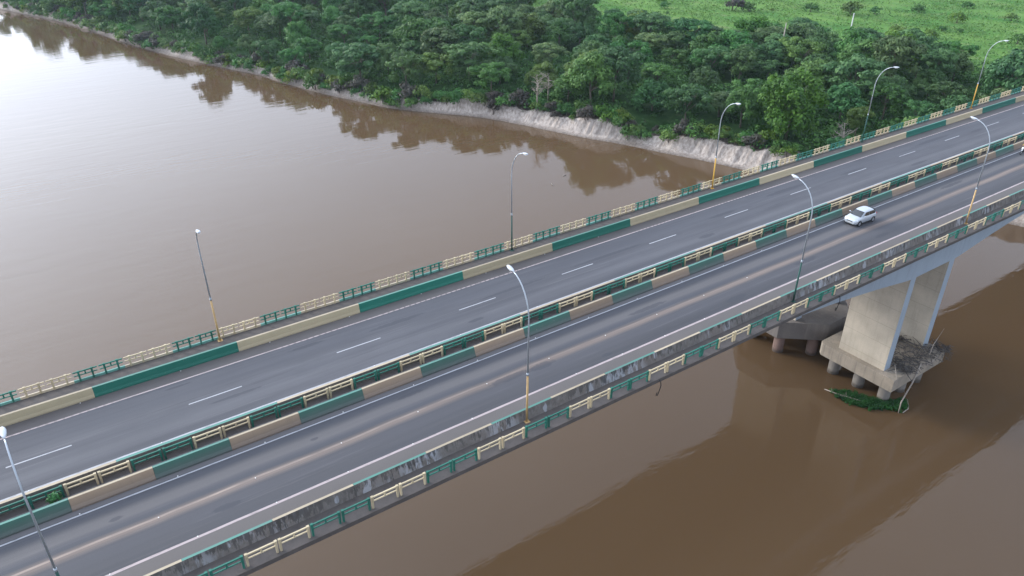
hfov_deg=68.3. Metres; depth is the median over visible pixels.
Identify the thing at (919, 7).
shrub
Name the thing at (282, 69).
shrub
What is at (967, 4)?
shrub
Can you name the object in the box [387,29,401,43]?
tree
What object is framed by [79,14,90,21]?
shrub
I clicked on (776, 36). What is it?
tree
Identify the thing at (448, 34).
tree
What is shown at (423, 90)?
shrub
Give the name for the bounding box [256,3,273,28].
tree
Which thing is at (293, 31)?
tree
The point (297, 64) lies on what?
shrub
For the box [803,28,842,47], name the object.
tree
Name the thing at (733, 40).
tree
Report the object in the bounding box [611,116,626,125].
shrub
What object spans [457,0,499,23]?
tree
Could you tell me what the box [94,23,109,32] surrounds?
shrub
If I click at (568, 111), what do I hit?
shrub
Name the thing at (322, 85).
shrub
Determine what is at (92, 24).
shrub
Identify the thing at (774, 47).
tree
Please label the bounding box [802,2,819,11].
shrub
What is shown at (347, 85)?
shrub
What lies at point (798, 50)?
tree
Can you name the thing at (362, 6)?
tree
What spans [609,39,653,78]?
tree
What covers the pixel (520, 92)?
shrub
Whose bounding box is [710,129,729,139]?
shrub
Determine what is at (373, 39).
tree
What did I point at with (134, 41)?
shrub
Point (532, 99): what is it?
shrub
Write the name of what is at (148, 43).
shrub
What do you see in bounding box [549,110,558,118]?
shrub
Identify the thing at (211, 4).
tree
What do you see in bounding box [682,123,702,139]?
shrub
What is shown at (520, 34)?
tree
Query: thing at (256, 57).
shrub
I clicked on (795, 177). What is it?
street lamp
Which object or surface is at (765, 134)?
shrub
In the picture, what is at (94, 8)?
tree
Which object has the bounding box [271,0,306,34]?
tree
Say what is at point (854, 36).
tree
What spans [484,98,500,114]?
shrub
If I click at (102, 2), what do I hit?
tree
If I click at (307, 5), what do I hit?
tree
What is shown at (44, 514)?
concrete barrier
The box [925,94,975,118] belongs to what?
tree
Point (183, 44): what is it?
shrub
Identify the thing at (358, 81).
shrub
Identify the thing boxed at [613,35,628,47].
tree
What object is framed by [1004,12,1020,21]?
shrub
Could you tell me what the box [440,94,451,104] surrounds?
shrub
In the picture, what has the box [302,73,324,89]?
shrub
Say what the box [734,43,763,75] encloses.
tree
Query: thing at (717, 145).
street lamp
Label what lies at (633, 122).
shrub
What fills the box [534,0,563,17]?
tree
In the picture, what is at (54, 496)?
shrub
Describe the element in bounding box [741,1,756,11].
shrub
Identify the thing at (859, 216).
hatchback car
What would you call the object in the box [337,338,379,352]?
road marking
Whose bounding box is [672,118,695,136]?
shrub
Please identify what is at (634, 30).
tree
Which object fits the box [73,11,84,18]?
shrub
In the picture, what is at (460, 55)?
tree
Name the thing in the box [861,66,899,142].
street lamp
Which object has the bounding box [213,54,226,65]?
shrub
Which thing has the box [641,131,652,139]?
shrub
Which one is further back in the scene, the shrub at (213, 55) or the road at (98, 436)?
the shrub at (213, 55)
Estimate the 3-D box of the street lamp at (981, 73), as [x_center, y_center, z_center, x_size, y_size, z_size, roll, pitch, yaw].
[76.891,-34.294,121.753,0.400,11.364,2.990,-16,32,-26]
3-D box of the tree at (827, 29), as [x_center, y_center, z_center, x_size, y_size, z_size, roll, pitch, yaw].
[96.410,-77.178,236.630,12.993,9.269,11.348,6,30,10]
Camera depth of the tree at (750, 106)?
169.79 m
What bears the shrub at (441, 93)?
on the ground at (738, 156)
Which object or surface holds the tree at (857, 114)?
on the ground at (738, 156)
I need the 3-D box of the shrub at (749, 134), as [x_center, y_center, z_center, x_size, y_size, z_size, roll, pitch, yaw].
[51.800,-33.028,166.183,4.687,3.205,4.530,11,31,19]
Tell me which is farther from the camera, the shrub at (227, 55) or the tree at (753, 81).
the shrub at (227, 55)
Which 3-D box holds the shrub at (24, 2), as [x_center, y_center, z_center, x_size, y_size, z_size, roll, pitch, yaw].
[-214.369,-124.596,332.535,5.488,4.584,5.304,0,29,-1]
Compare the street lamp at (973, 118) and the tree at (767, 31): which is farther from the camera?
the tree at (767, 31)
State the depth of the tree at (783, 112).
162.64 m
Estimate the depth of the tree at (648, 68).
198.85 m
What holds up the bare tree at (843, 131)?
on the ground at (738, 156)
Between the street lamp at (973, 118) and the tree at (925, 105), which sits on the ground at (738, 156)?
the tree at (925, 105)
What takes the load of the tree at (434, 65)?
on the ground at (738, 156)
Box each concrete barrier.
[0,95,1023,426]
[0,131,1023,515]
[0,140,1023,539]
[144,189,1023,575]
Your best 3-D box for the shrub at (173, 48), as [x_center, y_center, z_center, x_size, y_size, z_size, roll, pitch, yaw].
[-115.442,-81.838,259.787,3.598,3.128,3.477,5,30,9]
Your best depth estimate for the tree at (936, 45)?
204.01 m
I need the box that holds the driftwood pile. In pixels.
[889,335,954,380]
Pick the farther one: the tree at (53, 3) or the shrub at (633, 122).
the tree at (53, 3)
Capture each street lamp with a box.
[0,426,59,575]
[196,229,222,341]
[507,265,529,423]
[510,153,527,250]
[710,103,740,188]
[791,174,812,302]
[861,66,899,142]
[964,116,989,223]
[970,40,1008,108]
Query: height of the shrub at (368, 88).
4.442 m
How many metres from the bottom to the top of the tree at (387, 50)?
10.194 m
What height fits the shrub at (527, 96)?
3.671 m
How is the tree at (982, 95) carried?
on the ground at (738, 156)
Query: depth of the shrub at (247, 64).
238.54 m
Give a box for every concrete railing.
[0,86,1023,405]
[0,133,1023,513]
[198,200,1023,575]
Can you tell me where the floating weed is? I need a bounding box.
[830,388,908,412]
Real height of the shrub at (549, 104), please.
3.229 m
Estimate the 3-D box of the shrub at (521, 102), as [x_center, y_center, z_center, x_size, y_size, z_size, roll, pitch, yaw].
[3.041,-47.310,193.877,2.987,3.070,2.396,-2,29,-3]
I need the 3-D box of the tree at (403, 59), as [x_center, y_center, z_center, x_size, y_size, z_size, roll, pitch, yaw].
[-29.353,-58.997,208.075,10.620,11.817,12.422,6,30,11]
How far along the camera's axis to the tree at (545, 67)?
199.09 m
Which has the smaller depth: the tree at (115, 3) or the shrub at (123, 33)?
the shrub at (123, 33)
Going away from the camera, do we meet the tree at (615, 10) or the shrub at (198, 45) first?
the shrub at (198, 45)
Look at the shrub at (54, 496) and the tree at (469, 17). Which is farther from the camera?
the tree at (469, 17)
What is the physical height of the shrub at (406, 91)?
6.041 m
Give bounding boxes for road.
[0,100,1023,499]
[0,148,1023,575]
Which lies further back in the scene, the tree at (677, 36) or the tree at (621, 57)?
the tree at (677, 36)
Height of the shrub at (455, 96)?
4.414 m
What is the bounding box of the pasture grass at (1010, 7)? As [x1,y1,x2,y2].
[532,0,1023,73]
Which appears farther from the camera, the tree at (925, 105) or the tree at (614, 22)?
the tree at (614, 22)
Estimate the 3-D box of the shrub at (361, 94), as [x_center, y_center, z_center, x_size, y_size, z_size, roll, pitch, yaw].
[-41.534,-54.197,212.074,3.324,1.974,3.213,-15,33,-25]
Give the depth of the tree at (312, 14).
264.52 m
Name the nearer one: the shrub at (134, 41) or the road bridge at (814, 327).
the road bridge at (814, 327)
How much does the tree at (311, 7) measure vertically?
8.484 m
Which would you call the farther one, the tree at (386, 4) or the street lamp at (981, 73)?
the tree at (386, 4)
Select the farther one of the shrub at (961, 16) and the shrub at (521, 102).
the shrub at (961, 16)
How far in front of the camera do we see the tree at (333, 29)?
243.51 m
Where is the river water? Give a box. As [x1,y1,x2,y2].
[0,9,1023,575]
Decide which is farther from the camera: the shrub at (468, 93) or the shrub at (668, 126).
the shrub at (468, 93)
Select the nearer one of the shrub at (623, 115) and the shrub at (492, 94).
the shrub at (623, 115)
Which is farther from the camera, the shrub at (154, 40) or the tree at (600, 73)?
the shrub at (154, 40)
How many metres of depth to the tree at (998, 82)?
186.75 m
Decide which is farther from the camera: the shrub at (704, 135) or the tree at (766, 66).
the tree at (766, 66)
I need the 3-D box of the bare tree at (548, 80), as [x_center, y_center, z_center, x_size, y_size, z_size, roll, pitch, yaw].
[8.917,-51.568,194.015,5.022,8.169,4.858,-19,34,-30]
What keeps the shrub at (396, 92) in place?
on the ground at (738, 156)
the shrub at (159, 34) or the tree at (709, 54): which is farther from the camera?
the shrub at (159, 34)
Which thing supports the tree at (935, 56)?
on the ground at (738, 156)
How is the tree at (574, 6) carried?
on the ground at (738, 156)
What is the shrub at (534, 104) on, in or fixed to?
on the ground at (738, 156)
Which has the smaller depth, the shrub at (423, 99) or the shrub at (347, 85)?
the shrub at (423, 99)
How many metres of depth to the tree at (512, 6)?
272.85 m
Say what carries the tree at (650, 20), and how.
on the ground at (738, 156)
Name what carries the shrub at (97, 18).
on the ground at (738, 156)
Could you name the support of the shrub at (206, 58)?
on the ground at (738, 156)
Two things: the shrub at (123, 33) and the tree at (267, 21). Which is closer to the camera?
the tree at (267, 21)
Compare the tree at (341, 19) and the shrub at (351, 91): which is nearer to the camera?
the shrub at (351, 91)
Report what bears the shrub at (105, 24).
on the ground at (738, 156)
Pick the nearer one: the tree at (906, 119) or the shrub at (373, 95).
the tree at (906, 119)
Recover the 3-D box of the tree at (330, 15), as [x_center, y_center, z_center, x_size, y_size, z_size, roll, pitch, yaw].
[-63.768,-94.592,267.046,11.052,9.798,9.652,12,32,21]
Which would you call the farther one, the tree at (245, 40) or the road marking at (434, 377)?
the tree at (245, 40)
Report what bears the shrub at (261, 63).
on the ground at (738, 156)
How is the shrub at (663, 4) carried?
on the ground at (738, 156)
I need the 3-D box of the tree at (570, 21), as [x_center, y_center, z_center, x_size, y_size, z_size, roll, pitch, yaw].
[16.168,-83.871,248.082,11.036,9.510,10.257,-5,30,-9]
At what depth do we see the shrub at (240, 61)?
241.54 m
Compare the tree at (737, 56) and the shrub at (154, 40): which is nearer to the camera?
the tree at (737, 56)
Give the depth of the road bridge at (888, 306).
78.30 m
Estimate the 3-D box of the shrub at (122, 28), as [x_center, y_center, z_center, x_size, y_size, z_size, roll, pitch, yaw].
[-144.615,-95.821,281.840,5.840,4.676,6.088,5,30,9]
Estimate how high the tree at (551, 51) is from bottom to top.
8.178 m
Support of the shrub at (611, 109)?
on the ground at (738, 156)
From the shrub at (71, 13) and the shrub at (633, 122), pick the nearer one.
the shrub at (633, 122)
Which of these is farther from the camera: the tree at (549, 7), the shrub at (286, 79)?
the tree at (549, 7)
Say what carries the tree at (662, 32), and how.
on the ground at (738, 156)
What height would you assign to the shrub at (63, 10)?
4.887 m
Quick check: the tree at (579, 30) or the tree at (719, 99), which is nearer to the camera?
the tree at (719, 99)
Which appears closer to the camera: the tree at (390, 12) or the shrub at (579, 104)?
the shrub at (579, 104)
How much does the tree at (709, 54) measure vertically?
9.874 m
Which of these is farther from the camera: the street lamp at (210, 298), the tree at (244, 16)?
the tree at (244, 16)
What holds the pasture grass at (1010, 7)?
on the ground at (738, 156)
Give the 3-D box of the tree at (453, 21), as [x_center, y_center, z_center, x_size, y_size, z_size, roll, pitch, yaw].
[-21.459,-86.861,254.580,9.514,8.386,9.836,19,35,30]
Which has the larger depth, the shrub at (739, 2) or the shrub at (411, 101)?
the shrub at (739, 2)
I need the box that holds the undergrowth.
[25,0,1023,151]
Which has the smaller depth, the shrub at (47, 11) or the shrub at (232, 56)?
the shrub at (232, 56)
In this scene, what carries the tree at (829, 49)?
on the ground at (738, 156)
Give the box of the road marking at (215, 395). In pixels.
[189,386,241,404]
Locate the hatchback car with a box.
[844,206,876,226]
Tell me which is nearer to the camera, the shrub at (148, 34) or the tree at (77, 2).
the shrub at (148, 34)
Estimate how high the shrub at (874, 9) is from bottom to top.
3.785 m
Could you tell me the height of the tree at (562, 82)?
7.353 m
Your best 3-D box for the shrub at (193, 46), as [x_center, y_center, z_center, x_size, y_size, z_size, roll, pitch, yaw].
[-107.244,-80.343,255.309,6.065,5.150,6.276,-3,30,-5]
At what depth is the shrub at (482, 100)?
197.86 m
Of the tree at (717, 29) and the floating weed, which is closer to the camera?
the floating weed
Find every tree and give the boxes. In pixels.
[39,0,62,8]
[59,0,99,12]
[86,4,117,16]
[88,0,117,5]
[111,0,139,15]
[120,0,149,20]
[138,0,173,29]
[150,0,176,7]
[150,5,188,32]
[167,0,183,6]
[177,0,208,18]
[178,2,222,43]
[204,0,218,10]
[211,7,225,16]
[211,36,233,51]
[216,0,251,19]
[232,6,264,33]
[236,34,259,55]
[249,0,277,9]
[251,39,280,60]
[253,9,296,38]
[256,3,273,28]
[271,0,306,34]
[278,48,304,63]
[282,0,305,14]
[283,20,311,44]
[291,37,322,59]
[294,0,322,10]
[294,9,318,25]
[302,5,320,26]
[307,0,320,7]
[319,6,348,25]
[320,0,355,13]
[325,41,347,59]
[326,24,361,42]
[330,42,381,76]
[332,15,358,35]
[337,0,382,17]
[354,11,399,39]
[356,34,378,44]
[368,0,403,15]
[371,42,399,74]
[384,50,426,82]
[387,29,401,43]
[388,9,414,28]
[390,0,430,28]
[393,15,438,51]
[399,40,423,63]
[412,52,454,82]
[420,8,447,21]
[420,26,467,66]
[421,16,448,46]
[427,21,469,48]
[431,0,459,14]
[441,18,458,25]
[442,41,503,80]
[448,2,461,21]
[448,8,460,15]
[452,24,487,44]
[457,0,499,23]
[458,10,497,41]
[466,62,510,92]
[478,32,525,60]
[481,5,522,40]
[481,56,518,83]
[490,28,532,45]
[493,3,517,20]
[497,0,526,8]
[509,12,546,46]
[512,0,536,5]
[515,3,538,17]
[523,60,558,87]
[527,9,560,30]
[531,41,569,64]
[532,74,549,108]
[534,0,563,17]
[539,71,556,100]
[541,17,571,52]
[546,18,575,45]
[549,72,589,102]
[552,0,601,25]
[562,9,600,27]
[564,48,618,93]
[567,51,617,104]
[569,22,595,43]
[572,34,612,54]
[572,40,610,59]
[589,45,645,101]
[595,12,636,38]
[603,8,621,17]
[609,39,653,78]
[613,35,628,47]
[624,9,647,39]
[624,11,654,34]
[631,78,670,110]
[633,12,671,38]
[633,43,658,53]
[634,32,667,50]
[640,62,680,84]
[654,22,683,33]
[658,31,689,56]
[661,47,688,67]
[661,83,713,118]
[663,17,712,49]
[687,32,724,50]
[687,53,720,70]
[688,65,721,87]
[690,45,730,69]
[694,24,723,35]
[708,30,757,70]
[709,90,743,116]
[718,30,763,49]
[721,48,757,78]
[725,87,764,127]
[731,78,774,102]
[734,14,772,41]
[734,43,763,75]
[751,59,788,79]
[753,20,783,39]
[754,25,792,49]
[754,66,829,139]
[755,40,789,75]
[761,84,808,108]
[764,32,796,58]
[775,36,827,73]
[776,58,839,92]
[778,25,821,63]
[788,17,818,25]
[788,22,821,38]
[794,53,836,73]
[795,36,837,57]
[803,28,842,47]
[814,82,867,120]
[816,25,839,49]
[819,53,889,104]
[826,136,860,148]
[829,26,875,69]
[830,121,857,137]
[836,37,889,79]
[839,75,864,87]
[845,106,875,135]
[855,27,882,37]
[867,80,910,119]
[870,35,928,78]
[879,24,906,38]
[879,75,917,108]
[880,28,938,69]
[883,28,918,69]
[896,116,929,127]
[903,99,936,118]
[912,41,948,78]
[912,68,946,98]
[916,80,972,102]
[918,48,958,73]
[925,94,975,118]
[940,41,980,55]
[941,52,974,80]
[976,65,1022,80]
[976,88,1016,103]
[980,48,1023,91]
[984,79,1023,93]
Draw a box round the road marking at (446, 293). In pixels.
[0,105,1022,439]
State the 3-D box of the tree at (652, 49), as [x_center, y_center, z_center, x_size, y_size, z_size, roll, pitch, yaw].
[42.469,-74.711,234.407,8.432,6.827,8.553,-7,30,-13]
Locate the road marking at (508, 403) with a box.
[106,181,1023,575]
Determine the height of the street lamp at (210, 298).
11.364 m
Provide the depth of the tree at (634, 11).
252.42 m
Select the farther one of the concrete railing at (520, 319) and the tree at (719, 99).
the tree at (719, 99)
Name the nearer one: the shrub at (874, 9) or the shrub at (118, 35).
the shrub at (118, 35)
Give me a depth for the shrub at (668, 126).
176.92 m
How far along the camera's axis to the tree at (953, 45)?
213.48 m
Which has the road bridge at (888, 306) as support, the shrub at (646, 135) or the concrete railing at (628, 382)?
the concrete railing at (628, 382)
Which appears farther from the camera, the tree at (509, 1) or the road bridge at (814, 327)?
the tree at (509, 1)
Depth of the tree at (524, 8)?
259.99 m
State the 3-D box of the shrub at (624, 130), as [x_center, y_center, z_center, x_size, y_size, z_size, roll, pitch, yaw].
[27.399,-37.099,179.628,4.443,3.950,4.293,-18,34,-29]
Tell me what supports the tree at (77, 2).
on the ground at (738, 156)
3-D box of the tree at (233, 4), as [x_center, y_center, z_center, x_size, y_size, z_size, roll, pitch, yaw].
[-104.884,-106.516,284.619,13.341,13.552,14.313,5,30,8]
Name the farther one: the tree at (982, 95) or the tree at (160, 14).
the tree at (160, 14)
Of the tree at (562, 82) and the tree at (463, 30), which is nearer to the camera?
the tree at (562, 82)
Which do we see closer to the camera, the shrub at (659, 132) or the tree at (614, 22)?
the shrub at (659, 132)
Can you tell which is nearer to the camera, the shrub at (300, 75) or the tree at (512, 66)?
the tree at (512, 66)
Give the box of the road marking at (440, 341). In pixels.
[0,131,1022,501]
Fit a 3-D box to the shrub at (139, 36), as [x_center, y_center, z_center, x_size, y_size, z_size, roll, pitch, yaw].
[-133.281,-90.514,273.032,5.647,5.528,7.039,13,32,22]
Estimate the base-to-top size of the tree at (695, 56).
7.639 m
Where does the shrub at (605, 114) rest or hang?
on the ground at (738, 156)
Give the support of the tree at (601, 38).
on the ground at (738, 156)
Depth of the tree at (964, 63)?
204.31 m
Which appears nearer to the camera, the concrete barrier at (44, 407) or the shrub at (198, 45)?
the concrete barrier at (44, 407)
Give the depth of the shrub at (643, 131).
178.27 m
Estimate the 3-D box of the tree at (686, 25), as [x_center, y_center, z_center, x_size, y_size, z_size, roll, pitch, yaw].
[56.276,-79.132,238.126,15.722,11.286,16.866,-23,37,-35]
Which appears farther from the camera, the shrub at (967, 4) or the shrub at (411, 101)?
the shrub at (967, 4)
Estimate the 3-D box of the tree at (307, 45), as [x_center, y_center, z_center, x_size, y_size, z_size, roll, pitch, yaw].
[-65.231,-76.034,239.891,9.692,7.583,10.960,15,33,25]
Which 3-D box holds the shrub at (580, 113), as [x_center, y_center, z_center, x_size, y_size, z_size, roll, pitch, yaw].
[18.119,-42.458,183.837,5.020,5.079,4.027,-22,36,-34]
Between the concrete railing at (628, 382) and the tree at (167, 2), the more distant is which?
the tree at (167, 2)
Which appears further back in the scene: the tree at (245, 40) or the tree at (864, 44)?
the tree at (245, 40)
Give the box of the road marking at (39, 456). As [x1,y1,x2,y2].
[6,445,71,467]
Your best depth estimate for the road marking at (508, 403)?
55.98 m
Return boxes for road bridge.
[0,91,1023,521]
[6,148,1023,575]
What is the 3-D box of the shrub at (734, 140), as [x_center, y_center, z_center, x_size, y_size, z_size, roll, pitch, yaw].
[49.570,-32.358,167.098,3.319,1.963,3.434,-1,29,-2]
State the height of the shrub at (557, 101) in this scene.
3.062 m
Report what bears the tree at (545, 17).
on the ground at (738, 156)
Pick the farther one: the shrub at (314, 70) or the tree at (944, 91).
the shrub at (314, 70)
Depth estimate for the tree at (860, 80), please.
193.88 m
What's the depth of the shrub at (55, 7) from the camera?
318.11 m
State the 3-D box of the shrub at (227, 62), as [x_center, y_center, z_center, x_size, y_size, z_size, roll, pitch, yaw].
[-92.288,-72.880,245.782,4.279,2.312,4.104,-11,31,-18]
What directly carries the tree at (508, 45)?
on the ground at (738, 156)
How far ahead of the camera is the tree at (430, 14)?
270.04 m
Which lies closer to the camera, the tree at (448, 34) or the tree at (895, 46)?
the tree at (895, 46)
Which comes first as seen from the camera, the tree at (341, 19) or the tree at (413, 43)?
the tree at (413, 43)
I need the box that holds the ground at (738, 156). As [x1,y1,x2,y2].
[0,0,1023,226]
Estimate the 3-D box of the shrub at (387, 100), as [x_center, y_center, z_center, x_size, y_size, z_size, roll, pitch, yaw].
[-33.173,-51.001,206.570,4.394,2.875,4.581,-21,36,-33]
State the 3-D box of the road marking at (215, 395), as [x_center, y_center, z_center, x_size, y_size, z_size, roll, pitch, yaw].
[-22.721,8.217,57.913,4.000,0.001,0.120,-19,34,-30]
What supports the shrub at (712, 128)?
on the ground at (738, 156)
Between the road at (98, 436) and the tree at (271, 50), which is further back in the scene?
the tree at (271, 50)
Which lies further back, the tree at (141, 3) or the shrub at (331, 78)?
the tree at (141, 3)
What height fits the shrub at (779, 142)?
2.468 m
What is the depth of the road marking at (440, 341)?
63.08 m
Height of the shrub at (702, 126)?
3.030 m
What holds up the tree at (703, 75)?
on the ground at (738, 156)
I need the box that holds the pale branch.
[898,363,922,412]
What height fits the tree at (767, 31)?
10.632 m
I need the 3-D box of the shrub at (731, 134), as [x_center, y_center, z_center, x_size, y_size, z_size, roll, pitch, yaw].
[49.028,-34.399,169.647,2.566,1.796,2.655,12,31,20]
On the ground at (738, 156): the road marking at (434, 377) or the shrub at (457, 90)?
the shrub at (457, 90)
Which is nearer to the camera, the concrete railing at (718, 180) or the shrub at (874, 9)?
the concrete railing at (718, 180)
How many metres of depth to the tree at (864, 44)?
197.50 m
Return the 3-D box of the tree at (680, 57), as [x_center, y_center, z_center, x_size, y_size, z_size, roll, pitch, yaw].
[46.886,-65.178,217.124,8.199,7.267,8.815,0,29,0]
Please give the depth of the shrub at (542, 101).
191.83 m
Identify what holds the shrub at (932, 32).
on the ground at (738, 156)
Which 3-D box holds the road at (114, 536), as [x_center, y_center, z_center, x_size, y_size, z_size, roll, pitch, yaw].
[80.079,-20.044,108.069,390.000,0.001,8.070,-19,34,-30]
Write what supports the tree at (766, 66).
on the ground at (738, 156)
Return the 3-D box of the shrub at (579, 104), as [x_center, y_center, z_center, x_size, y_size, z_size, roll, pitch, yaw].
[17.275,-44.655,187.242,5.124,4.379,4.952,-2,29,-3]
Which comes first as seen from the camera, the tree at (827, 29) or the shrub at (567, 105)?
the shrub at (567, 105)
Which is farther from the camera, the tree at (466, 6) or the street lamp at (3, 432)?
the tree at (466, 6)
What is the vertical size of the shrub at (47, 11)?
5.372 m
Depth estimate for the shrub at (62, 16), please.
313.79 m
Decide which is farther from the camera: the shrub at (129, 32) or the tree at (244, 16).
the shrub at (129, 32)
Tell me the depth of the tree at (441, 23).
230.72 m
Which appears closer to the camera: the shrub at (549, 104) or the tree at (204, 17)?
the shrub at (549, 104)
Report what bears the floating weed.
on the river water
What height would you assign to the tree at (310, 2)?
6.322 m
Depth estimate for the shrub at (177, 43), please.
259.37 m
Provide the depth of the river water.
112.98 m
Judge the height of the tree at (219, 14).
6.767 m
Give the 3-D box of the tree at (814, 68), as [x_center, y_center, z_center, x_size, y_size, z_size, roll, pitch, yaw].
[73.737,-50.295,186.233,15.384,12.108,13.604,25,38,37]
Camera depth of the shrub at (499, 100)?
195.63 m
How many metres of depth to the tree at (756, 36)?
223.65 m
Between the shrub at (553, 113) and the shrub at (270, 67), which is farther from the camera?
the shrub at (270, 67)
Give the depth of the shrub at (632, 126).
178.39 m
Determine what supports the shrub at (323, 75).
on the ground at (738, 156)
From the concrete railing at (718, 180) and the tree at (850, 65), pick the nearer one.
the concrete railing at (718, 180)
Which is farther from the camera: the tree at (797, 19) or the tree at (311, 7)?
the tree at (311, 7)
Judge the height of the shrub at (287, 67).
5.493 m
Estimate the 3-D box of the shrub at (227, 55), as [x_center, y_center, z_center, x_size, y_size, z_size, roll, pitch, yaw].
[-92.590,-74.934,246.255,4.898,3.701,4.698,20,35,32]
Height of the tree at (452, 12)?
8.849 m
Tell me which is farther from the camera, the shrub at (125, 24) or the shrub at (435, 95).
the shrub at (125, 24)
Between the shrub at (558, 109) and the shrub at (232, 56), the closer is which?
the shrub at (558, 109)
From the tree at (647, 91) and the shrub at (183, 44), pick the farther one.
the shrub at (183, 44)
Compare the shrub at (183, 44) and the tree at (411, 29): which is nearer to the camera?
the tree at (411, 29)
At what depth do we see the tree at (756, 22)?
234.17 m
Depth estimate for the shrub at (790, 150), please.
159.47 m
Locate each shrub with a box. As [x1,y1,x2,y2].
[18,0,29,8]
[19,4,29,12]
[35,2,48,10]
[42,8,54,16]
[45,490,62,503]
[51,4,62,11]
[59,7,71,14]
[59,13,68,20]
[66,8,81,20]
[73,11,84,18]
[78,18,89,28]
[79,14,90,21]
[86,19,103,30]
[91,14,109,27]
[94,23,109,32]
[98,20,114,31]
[115,30,129,39]
[116,22,131,31]
[116,32,125,40]
[118,25,130,31]
[124,29,134,37]
[130,32,142,44]
[132,30,147,42]
[141,38,158,48]
[143,30,153,38]
[149,31,165,38]
[149,34,159,46]
[159,38,172,45]
[162,43,172,49]
[171,46,178,52]
[173,40,187,48]
[179,40,190,48]
[186,44,202,53]
[193,44,202,51]
[199,46,220,60]
[204,54,215,63]
[208,53,222,63]
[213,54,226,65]
[219,52,230,61]
[222,61,232,66]
[229,52,237,60]
[231,57,246,68]
[237,58,248,66]
[243,60,254,71]
[249,49,267,60]
[254,59,271,67]
[266,64,276,72]
[271,66,280,76]
[276,71,284,82]
[280,64,288,72]
[283,69,301,83]
[285,60,295,70]
[287,60,309,71]
[288,66,308,79]
[295,73,304,80]
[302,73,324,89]
[306,67,326,82]
[314,73,327,82]
[318,82,329,89]
[324,74,339,85]
[330,79,343,92]
[335,75,352,90]
[342,81,355,89]
[348,74,369,88]
[349,87,359,96]
[358,91,368,98]
[363,82,379,95]
[365,89,385,100]
[370,85,395,102]
[382,98,395,105]
[390,88,410,99]
[390,100,401,107]
[398,81,417,97]
[403,97,418,107]
[411,84,433,98]
[419,96,432,104]
[431,91,441,101]
[437,90,445,96]
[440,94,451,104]
[445,90,461,104]
[453,88,465,98]
[460,88,475,99]
[469,92,485,102]
[470,88,486,96]
[478,95,490,104]
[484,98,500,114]
[485,90,501,98]
[495,96,507,105]
[503,91,518,105]
[508,88,526,106]
[518,99,529,108]
[521,91,530,100]
[526,96,535,103]
[529,101,543,109]
[538,97,546,106]
[539,106,549,112]
[544,100,558,110]
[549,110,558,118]
[551,98,564,107]
[555,103,566,111]
[561,106,574,115]
[562,102,574,114]
[573,100,590,113]
[576,104,595,120]
[590,105,608,119]
[598,110,613,122]
[606,107,619,114]
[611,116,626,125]
[613,107,627,114]
[617,111,633,121]
[620,123,635,139]
[625,120,637,126]
[628,124,644,135]
[633,127,646,138]
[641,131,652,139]
[651,125,659,133]
[655,129,663,135]
[659,0,670,9]
[659,123,678,134]
[659,129,679,142]
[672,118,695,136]
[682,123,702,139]
[693,123,710,133]
[696,132,709,139]
[703,124,720,137]
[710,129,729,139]
[721,125,732,131]
[725,0,745,10]
[727,137,742,145]
[728,131,734,138]
[737,131,755,142]
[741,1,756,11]
[741,133,765,146]
[757,129,780,144]
[768,145,781,156]
[772,139,787,146]
[775,145,797,158]
[788,142,801,150]
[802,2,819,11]
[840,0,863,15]
[869,6,882,14]
[911,3,925,12]
[924,29,939,36]
[936,26,947,30]
[948,11,968,22]
[960,1,975,7]
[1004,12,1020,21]
[1007,33,1023,43]
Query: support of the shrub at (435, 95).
on the ground at (738, 156)
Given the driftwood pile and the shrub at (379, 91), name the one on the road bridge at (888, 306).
the driftwood pile
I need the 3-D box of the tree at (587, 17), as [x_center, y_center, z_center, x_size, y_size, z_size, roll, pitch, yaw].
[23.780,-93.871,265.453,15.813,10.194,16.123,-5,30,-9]
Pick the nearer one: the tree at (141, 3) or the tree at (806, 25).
the tree at (806, 25)
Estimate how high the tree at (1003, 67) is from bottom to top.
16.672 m
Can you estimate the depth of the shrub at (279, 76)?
228.12 m
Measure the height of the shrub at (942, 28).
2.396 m
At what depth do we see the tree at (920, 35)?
214.85 m
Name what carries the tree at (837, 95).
on the ground at (738, 156)
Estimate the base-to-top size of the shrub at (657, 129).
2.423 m
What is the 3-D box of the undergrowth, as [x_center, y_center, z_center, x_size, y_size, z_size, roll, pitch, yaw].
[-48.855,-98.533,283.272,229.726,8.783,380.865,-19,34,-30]
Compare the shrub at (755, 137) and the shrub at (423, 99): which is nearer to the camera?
the shrub at (755, 137)
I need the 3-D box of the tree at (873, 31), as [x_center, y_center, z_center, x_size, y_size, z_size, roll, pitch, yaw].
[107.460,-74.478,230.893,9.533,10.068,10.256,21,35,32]
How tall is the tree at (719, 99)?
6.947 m
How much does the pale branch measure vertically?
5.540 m
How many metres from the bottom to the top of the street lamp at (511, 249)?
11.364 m
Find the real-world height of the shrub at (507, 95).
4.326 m
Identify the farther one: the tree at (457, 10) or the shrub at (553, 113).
the tree at (457, 10)
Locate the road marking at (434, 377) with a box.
[0,151,1019,546]
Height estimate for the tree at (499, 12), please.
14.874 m
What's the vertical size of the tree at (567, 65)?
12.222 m
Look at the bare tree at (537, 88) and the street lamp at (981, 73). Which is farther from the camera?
the bare tree at (537, 88)
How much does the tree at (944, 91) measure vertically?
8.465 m
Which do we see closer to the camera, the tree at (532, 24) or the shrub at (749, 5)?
the tree at (532, 24)
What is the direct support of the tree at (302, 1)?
on the ground at (738, 156)

